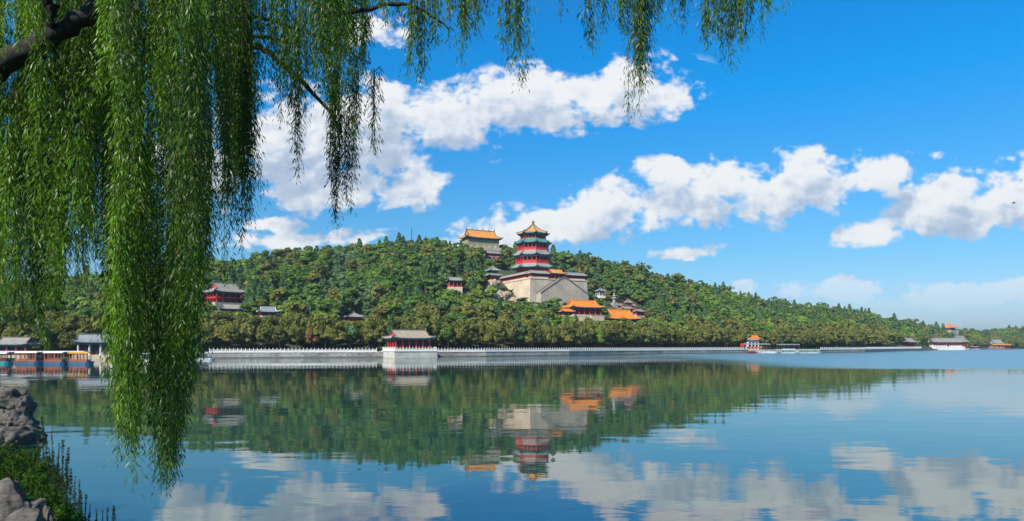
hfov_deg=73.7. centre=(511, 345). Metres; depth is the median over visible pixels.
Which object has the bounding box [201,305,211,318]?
olive tree
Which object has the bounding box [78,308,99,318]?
broadleaf tree
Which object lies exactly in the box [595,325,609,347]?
olive tree
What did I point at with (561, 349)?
balustrade
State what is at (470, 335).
olive tree
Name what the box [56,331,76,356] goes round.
olive tree
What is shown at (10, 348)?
door
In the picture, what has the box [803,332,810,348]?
olive tree
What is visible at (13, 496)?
boulder
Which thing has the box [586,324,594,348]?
olive tree
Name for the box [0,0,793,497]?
willow tree
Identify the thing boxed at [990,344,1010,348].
pleasure boat
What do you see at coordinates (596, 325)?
olive tree
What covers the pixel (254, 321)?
olive tree
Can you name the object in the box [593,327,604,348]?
bright tree
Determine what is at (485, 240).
summit hall
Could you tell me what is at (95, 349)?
door
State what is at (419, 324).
olive tree
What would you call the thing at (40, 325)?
olive tree
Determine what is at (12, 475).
shrub
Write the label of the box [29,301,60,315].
broadleaf tree
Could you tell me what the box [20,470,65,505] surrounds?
shrub
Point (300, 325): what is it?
olive tree
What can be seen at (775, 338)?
olive tree
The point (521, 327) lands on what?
blue green tree
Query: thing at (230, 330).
olive tree
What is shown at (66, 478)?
spiked plant
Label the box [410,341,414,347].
door
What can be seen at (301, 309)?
olive tree
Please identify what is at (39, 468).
shrub
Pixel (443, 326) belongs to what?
broadleaf tree
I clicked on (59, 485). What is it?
spiked plant
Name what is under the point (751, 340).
ticket house
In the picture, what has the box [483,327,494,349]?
olive tree
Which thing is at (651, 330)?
blue green tree
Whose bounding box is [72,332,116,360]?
boathouse
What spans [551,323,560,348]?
olive tree
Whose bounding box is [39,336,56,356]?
olive tree
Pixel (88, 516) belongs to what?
spiked plant
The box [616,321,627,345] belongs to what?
olive tree
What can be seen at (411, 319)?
olive tree
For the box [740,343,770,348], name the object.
dock pavilion
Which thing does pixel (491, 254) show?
archway
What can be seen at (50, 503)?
shrub
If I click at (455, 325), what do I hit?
olive tree
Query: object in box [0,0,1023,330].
sky
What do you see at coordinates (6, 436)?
shore rock
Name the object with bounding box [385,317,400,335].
olive tree
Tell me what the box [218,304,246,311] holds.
pale roof house
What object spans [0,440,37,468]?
shrub
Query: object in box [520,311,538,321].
olive tree
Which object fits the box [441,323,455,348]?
broadleaf tree
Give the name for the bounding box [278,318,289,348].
olive tree
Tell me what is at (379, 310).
olive tree
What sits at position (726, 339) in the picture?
olive tree
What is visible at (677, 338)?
olive tree
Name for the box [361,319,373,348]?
olive tree
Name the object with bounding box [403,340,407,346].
window
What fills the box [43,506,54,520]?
boulder
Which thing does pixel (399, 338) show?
lakeside hall
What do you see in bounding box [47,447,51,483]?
spiked plant
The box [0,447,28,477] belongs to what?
shrub
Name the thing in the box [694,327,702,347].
olive tree
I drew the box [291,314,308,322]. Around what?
olive tree
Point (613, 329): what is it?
olive tree
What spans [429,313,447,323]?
olive tree
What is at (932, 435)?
lake
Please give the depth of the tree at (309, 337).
298.23 m
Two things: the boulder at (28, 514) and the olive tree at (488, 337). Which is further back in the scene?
the olive tree at (488, 337)
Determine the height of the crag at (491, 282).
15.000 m
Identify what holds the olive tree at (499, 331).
on the hill
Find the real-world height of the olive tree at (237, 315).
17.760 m
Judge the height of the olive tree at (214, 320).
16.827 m
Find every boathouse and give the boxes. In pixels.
[0,337,42,359]
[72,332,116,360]
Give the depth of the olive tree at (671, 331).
435.50 m
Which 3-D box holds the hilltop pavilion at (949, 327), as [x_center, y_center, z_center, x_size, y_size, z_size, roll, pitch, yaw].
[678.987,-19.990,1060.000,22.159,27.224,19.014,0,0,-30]
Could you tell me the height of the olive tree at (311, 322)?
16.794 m
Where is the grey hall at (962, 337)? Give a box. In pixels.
[953,335,969,349]
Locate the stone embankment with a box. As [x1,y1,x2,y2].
[114,348,923,357]
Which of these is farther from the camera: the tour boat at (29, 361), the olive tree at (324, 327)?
the olive tree at (324, 327)
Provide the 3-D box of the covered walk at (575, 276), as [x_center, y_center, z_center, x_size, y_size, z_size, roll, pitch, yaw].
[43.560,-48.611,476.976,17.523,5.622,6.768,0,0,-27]
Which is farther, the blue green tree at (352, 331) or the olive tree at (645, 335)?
the olive tree at (645, 335)
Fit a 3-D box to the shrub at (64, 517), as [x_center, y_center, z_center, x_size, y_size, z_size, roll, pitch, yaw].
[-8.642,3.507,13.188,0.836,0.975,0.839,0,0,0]
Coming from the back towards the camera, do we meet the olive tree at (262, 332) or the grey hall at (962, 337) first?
the grey hall at (962, 337)
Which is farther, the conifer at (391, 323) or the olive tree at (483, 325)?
the olive tree at (483, 325)
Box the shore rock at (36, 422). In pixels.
[30,417,39,425]
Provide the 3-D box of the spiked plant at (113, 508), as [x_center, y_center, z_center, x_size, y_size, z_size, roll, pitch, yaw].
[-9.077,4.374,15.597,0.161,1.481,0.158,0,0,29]
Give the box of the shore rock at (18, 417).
[0,408,38,427]
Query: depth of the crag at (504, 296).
453.49 m
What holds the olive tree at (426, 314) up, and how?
on the hill
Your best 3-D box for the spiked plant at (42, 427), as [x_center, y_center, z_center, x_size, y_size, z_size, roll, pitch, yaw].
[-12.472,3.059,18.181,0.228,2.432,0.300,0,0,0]
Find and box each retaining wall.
[570,316,589,320]
[590,315,603,320]
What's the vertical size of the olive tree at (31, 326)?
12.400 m
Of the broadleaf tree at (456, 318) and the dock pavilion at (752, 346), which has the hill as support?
the broadleaf tree at (456, 318)
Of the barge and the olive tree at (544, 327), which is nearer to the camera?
the olive tree at (544, 327)
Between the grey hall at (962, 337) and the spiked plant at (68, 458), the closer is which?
the spiked plant at (68, 458)
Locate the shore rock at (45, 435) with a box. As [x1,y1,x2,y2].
[39,430,47,439]
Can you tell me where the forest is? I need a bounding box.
[0,232,1023,350]
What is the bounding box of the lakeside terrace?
[381,350,436,357]
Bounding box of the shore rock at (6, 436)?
[0,430,15,450]
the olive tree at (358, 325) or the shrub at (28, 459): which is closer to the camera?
the shrub at (28, 459)
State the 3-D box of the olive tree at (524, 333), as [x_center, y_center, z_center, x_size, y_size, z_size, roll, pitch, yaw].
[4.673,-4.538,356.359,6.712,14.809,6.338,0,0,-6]
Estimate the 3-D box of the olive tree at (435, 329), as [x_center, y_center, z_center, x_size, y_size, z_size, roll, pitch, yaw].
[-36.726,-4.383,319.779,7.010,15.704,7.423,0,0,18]
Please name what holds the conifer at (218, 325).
on the hill
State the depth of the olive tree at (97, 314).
287.17 m
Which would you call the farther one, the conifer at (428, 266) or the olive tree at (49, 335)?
the conifer at (428, 266)
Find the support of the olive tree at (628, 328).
on the hill
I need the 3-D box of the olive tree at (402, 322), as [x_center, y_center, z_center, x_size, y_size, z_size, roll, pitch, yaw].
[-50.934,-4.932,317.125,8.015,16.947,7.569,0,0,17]
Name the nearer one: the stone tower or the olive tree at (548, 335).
the olive tree at (548, 335)
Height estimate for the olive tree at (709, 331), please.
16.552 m
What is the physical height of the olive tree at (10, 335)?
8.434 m
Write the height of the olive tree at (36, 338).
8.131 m
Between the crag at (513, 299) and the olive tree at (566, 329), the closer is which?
the olive tree at (566, 329)
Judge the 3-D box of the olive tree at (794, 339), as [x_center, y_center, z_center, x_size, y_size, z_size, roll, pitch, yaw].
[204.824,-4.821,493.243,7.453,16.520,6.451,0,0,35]
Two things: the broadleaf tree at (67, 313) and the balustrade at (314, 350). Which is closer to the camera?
the balustrade at (314, 350)
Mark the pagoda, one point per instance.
(532, 252)
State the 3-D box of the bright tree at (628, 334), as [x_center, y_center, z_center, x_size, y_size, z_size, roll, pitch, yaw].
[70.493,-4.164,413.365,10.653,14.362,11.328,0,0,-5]
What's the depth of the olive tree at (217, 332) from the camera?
303.79 m
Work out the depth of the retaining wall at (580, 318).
439.69 m
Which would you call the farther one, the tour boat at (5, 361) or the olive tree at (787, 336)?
the olive tree at (787, 336)
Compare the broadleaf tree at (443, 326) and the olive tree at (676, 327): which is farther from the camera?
the olive tree at (676, 327)
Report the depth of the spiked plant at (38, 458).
18.47 m
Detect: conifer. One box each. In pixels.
[213,322,225,346]
[222,263,236,282]
[327,340,341,347]
[384,314,395,346]
[404,287,411,300]
[423,256,434,278]
[494,300,503,319]
[777,328,785,346]
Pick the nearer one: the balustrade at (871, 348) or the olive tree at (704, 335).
the olive tree at (704, 335)
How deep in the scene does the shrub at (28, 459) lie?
19.35 m
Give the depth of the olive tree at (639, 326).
427.94 m
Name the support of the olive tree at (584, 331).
on the hill
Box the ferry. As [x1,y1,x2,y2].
[759,349,777,352]
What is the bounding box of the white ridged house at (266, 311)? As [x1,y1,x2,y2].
[256,307,279,316]
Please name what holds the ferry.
on the lake
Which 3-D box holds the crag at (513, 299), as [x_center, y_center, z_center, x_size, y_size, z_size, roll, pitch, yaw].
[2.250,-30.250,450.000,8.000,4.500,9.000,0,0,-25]
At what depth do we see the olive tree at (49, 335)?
234.45 m
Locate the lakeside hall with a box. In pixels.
[382,327,435,347]
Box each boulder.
[0,478,46,520]
[5,507,45,520]
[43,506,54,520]
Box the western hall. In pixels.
[202,279,246,310]
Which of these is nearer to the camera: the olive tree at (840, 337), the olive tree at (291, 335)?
the olive tree at (291, 335)
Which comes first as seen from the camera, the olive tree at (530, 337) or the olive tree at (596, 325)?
the olive tree at (530, 337)
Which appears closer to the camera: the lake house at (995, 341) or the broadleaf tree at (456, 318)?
the broadleaf tree at (456, 318)
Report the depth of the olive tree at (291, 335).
294.33 m
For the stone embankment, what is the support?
in the lake
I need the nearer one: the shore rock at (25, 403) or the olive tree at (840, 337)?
the shore rock at (25, 403)
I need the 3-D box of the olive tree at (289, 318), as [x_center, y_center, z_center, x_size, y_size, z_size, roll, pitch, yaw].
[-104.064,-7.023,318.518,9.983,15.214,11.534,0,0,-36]
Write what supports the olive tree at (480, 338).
on the hill
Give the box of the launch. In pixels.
[198,353,214,359]
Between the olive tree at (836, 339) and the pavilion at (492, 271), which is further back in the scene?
the olive tree at (836, 339)
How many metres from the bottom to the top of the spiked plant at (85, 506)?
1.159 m
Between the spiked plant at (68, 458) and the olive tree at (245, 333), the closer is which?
the spiked plant at (68, 458)
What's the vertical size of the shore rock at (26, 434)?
1.600 m
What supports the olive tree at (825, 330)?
on the hill
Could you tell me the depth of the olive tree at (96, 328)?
245.06 m
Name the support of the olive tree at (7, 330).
on the hill
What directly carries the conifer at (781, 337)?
on the hill
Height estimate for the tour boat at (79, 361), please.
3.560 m
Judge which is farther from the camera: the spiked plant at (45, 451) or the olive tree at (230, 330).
the olive tree at (230, 330)
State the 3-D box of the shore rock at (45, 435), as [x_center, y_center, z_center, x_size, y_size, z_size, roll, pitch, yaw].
[-25.581,4.949,36.400,1.500,1.000,1.200,0,0,23]
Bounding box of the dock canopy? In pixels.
[776,344,799,348]
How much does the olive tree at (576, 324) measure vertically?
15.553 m
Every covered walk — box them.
[499,271,528,281]
[526,270,549,277]
[563,272,586,279]
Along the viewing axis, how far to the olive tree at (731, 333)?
481.48 m
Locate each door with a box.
[9,347,14,354]
[91,345,99,354]
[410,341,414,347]
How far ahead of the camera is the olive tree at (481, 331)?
335.65 m
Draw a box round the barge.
[798,349,820,352]
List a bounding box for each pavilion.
[342,311,364,320]
[445,276,463,292]
[484,264,503,283]
[594,287,606,297]
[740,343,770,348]
[898,337,919,346]
[940,324,959,334]
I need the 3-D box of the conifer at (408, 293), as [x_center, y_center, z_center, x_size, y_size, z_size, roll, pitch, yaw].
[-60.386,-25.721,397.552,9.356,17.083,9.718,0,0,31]
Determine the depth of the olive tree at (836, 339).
517.83 m
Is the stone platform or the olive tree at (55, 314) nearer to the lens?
the olive tree at (55, 314)
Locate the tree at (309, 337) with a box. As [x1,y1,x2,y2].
[305,327,318,348]
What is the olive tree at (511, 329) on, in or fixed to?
on the hill
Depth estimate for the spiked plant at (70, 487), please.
15.60 m
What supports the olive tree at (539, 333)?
on the hill
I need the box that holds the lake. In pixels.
[0,349,1023,520]
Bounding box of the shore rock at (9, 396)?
[0,385,26,410]
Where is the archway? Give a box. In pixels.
[485,250,500,258]
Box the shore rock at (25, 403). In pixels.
[15,395,37,417]
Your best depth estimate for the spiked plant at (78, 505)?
15.18 m
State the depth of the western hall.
396.02 m
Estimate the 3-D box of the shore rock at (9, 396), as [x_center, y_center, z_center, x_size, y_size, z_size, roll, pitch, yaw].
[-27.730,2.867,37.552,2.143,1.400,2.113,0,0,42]
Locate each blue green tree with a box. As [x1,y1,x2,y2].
[344,321,359,347]
[513,319,526,349]
[647,328,653,341]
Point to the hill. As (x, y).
(506, 270)
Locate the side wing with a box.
[557,308,574,318]
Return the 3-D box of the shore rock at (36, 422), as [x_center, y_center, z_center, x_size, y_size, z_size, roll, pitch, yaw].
[-26.682,4.310,37.518,1.483,1.100,1.080,0,0,41]
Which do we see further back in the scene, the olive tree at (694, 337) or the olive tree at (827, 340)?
the olive tree at (827, 340)
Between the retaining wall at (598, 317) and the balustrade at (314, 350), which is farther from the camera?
the retaining wall at (598, 317)
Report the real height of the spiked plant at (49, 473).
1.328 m
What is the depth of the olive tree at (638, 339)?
413.95 m
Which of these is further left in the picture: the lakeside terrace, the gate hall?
the lakeside terrace
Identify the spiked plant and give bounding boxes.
[36,425,41,465]
[41,416,44,475]
[44,438,48,462]
[46,457,51,484]
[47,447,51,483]
[49,464,56,488]
[50,434,56,497]
[53,443,60,495]
[56,456,63,494]
[60,439,65,498]
[61,447,69,515]
[63,459,69,507]
[67,468,72,518]
[71,475,76,517]
[75,480,84,514]
[78,489,82,513]
[84,494,87,520]
[86,503,90,520]
[112,505,115,520]
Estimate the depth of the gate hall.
469.85 m
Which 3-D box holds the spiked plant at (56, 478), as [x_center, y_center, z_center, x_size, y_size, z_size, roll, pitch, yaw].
[-11.169,3.278,16.790,0.205,1.805,0.215,0,0,0]
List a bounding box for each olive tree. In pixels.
[0,304,23,337]
[0,334,13,346]
[3,307,51,338]
[18,324,45,338]
[26,335,44,354]
[33,319,48,330]
[37,312,55,324]
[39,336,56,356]
[45,311,64,316]
[51,313,86,354]
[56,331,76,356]
[74,318,95,339]
[81,315,110,333]
[91,311,104,319]
[199,327,211,346]
[200,322,214,344]
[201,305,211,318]
[209,310,235,327]
[212,325,223,348]
[220,326,234,349]
[223,322,240,349]
[224,312,249,348]
[234,317,250,349]
[234,339,244,349]
[236,323,253,347]
[247,315,265,351]
[248,315,263,348]
[255,323,271,351]
[262,315,279,344]
[265,314,278,351]
[272,324,287,348]
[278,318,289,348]
[280,314,294,344]
[285,302,313,318]
[286,325,300,348]
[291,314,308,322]
[294,318,306,348]
[304,316,321,347]
[307,261,327,282]
[313,315,336,347]
[322,337,339,348]
[326,321,347,347]
[327,315,338,348]
[354,321,365,348]
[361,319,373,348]
[366,319,377,348]
[371,303,394,319]
[373,325,384,350]
[375,319,386,333]
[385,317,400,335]
[397,317,411,329]
[401,315,414,326]
[402,325,410,329]
[411,317,428,333]
[414,310,432,324]
[427,320,441,346]
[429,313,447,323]
[451,321,459,339]
[454,320,469,347]
[461,301,481,318]
[464,323,477,340]
[465,318,482,325]
[471,325,482,349]
[473,324,484,346]
[480,322,488,347]
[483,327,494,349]
[492,336,503,342]
[493,321,506,347]
[502,320,517,349]
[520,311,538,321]
[521,325,526,339]
[522,319,540,346]
[523,325,534,348]
[526,320,542,348]
[534,325,542,349]
[537,328,546,347]
[541,323,548,349]
[545,326,556,342]
[550,326,559,349]
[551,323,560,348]
[559,323,571,348]
[565,322,574,348]
[572,329,582,342]
[573,321,581,346]
[578,324,590,348]
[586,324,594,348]
[592,321,607,330]
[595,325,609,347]
[605,323,618,346]
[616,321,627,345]
[617,326,627,342]
[623,323,636,346]
[633,331,641,342]
[635,323,647,346]
[640,327,650,341]
[652,326,661,347]
[657,326,669,340]
[665,325,675,346]
[671,329,680,347]
[672,324,678,346]
[679,329,684,347]
[683,330,692,341]
[685,325,695,334]
[688,330,696,349]
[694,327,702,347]
[695,330,707,346]
[705,327,718,346]
[714,326,720,341]
[718,327,727,346]
[722,328,728,348]
[727,329,737,348]
[737,329,746,343]
[760,330,769,341]
[771,334,780,348]
[782,328,791,348]
[790,325,806,331]
[791,328,799,348]
[794,329,802,341]
[800,333,808,348]
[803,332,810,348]
[808,331,814,343]
[812,330,821,348]
[820,326,839,346]
[823,333,829,346]
[826,328,833,347]
[831,327,838,346]
[837,329,844,340]
[844,332,851,343]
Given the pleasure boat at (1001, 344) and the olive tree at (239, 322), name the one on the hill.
the olive tree at (239, 322)
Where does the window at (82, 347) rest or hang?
in the boathouse at (95, 347)
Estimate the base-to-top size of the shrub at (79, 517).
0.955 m
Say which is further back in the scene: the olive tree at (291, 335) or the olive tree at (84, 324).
the olive tree at (291, 335)
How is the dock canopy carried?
on the stone embankment
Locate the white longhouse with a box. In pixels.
[927,338,965,349]
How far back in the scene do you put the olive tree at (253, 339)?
304.87 m
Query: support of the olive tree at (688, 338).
on the hill
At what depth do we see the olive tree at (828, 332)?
513.74 m
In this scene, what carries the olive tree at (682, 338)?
on the hill
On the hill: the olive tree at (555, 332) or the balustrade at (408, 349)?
the olive tree at (555, 332)
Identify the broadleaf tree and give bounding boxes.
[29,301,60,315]
[30,318,50,328]
[52,338,72,350]
[53,310,71,315]
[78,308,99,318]
[312,338,324,348]
[436,321,446,348]
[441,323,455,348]
[447,312,467,323]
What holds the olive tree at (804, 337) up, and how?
on the hill
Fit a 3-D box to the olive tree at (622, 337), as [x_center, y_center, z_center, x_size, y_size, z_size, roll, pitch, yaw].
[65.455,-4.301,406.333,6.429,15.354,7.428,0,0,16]
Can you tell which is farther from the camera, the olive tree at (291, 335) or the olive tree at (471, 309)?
the olive tree at (471, 309)
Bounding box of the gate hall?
[548,268,566,278]
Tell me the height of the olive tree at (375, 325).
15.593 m
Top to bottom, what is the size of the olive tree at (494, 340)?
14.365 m
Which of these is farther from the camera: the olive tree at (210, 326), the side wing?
the side wing
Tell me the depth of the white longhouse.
826.24 m
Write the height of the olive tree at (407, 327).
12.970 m
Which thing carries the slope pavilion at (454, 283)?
on the hill
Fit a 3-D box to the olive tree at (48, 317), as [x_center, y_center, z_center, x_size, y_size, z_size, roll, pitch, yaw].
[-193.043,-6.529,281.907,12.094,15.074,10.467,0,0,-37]
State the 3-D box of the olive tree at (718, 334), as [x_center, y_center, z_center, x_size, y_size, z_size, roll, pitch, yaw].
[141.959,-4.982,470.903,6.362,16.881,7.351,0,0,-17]
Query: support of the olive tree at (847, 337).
on the hill
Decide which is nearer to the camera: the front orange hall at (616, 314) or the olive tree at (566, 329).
the olive tree at (566, 329)
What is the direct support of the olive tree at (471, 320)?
on the hill
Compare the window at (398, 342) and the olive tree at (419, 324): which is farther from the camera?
the olive tree at (419, 324)
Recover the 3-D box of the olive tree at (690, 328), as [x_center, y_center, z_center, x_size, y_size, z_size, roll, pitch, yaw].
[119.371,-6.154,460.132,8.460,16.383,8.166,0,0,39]
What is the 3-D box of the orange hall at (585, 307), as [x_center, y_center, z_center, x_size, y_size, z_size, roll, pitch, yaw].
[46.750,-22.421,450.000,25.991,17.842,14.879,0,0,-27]
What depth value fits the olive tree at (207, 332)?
299.95 m
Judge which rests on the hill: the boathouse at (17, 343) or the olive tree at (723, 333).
the olive tree at (723, 333)
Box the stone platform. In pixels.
[503,277,588,310]
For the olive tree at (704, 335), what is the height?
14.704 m
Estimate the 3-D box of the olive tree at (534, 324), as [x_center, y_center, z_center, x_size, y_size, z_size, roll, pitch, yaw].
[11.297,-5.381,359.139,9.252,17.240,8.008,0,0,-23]
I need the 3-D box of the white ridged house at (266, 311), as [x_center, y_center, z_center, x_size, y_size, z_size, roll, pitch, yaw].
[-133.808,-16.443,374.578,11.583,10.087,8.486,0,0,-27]
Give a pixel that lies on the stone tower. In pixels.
(614, 303)
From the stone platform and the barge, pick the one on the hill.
the stone platform
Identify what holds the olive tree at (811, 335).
on the hill
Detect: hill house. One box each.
[617,306,632,314]
[631,308,645,316]
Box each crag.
[484,279,500,294]
[497,290,511,301]
[509,297,520,301]
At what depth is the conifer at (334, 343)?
316.77 m
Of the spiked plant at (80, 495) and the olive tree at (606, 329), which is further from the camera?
the olive tree at (606, 329)
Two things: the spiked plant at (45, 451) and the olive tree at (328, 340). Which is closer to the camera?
the spiked plant at (45, 451)
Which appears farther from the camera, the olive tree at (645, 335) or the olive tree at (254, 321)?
the olive tree at (645, 335)
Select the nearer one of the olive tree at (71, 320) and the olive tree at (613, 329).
the olive tree at (71, 320)
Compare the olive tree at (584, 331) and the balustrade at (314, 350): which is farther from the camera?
the olive tree at (584, 331)
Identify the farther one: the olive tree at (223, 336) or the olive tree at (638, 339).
the olive tree at (638, 339)
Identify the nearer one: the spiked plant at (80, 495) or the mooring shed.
the spiked plant at (80, 495)
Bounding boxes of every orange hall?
[560,298,604,315]
[607,309,640,324]
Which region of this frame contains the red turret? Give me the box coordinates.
[623,298,632,305]
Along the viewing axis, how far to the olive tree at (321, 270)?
434.16 m
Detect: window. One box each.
[80,345,87,350]
[396,340,400,346]
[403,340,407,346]
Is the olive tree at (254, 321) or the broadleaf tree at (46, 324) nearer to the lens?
the broadleaf tree at (46, 324)
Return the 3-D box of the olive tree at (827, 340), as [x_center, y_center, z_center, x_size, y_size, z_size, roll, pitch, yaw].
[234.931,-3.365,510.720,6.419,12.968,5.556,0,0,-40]
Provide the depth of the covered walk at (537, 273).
462.15 m
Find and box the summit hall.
[458,227,502,255]
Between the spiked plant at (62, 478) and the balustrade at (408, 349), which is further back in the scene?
the balustrade at (408, 349)
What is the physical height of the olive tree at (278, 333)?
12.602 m
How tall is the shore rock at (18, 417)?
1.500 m
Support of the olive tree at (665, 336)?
on the hill
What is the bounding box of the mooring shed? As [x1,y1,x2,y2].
[0,351,90,362]
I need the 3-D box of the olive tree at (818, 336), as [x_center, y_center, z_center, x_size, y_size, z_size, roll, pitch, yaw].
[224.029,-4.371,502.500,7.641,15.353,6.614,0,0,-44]
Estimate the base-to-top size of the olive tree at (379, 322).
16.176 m
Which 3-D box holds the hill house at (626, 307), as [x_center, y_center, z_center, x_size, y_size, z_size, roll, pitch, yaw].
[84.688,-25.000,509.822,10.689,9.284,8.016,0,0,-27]
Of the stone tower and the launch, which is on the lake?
the launch
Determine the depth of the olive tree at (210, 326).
309.59 m
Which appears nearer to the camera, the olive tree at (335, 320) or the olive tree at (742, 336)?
the olive tree at (335, 320)
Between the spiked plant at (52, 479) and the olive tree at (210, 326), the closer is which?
the spiked plant at (52, 479)
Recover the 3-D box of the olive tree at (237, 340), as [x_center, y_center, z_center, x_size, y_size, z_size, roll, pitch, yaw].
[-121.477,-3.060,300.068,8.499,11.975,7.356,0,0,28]
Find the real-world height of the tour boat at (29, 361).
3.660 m
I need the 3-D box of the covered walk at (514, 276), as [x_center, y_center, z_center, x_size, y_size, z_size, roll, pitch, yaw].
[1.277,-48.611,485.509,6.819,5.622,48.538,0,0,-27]
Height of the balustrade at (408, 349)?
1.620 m
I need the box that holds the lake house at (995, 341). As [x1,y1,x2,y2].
[988,339,1004,347]
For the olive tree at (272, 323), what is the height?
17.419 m
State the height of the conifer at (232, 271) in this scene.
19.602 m
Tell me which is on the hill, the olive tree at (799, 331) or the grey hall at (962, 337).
the olive tree at (799, 331)
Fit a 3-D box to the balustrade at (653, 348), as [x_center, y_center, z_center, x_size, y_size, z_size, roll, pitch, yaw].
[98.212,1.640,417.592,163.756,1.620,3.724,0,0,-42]
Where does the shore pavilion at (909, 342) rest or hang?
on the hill
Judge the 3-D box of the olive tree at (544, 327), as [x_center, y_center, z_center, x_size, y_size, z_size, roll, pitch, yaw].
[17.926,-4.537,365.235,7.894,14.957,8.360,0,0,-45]
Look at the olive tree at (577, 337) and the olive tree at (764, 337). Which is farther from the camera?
the olive tree at (764, 337)
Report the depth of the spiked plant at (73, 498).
15.41 m
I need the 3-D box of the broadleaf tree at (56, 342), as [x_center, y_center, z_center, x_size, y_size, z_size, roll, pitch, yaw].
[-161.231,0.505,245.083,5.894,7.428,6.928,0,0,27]
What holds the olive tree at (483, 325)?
on the hill
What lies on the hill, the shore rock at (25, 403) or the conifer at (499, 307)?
the conifer at (499, 307)
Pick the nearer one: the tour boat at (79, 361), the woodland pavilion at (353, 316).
the tour boat at (79, 361)
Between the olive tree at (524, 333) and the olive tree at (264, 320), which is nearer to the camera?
the olive tree at (264, 320)
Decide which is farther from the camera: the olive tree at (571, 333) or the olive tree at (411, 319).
the olive tree at (571, 333)
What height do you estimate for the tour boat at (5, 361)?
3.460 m
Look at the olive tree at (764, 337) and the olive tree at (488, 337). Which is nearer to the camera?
the olive tree at (488, 337)
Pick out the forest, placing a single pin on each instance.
(385, 270)
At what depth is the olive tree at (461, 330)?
322.46 m
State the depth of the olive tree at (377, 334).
303.25 m
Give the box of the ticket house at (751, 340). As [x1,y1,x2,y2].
[743,338,759,348]
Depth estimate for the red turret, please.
527.04 m
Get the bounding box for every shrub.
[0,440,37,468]
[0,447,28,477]
[0,462,55,491]
[15,447,60,477]
[20,458,68,490]
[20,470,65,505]
[29,483,77,516]
[50,503,86,520]
[69,513,84,520]
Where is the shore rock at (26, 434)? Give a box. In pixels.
[2,425,40,445]
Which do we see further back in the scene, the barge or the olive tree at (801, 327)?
the olive tree at (801, 327)
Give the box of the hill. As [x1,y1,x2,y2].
[3,257,1023,360]
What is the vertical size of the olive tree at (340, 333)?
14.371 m
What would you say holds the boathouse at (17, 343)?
in the lake
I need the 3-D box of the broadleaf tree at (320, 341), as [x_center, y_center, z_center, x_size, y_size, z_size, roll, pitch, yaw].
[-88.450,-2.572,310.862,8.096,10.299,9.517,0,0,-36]
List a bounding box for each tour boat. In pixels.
[0,352,12,363]
[14,352,43,363]
[43,352,68,363]
[68,352,93,363]
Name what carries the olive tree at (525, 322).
on the hill
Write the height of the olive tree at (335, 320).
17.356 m
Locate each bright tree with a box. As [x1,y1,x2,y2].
[383,302,402,317]
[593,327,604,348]
[624,329,637,346]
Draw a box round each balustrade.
[209,348,376,351]
[383,347,436,350]
[437,347,583,350]
[585,347,743,350]
[820,347,920,348]
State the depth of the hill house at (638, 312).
508.73 m
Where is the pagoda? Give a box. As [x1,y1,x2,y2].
[510,220,555,272]
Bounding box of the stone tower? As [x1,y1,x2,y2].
[610,293,617,307]
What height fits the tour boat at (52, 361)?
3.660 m
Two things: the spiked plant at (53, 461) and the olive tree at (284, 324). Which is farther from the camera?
the olive tree at (284, 324)
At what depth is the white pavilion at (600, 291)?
522.15 m
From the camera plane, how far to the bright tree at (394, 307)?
361.61 m
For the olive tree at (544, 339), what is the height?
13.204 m
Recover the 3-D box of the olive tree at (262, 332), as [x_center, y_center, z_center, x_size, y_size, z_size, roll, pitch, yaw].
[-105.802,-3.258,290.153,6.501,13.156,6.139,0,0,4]
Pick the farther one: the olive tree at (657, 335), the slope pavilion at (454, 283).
the slope pavilion at (454, 283)

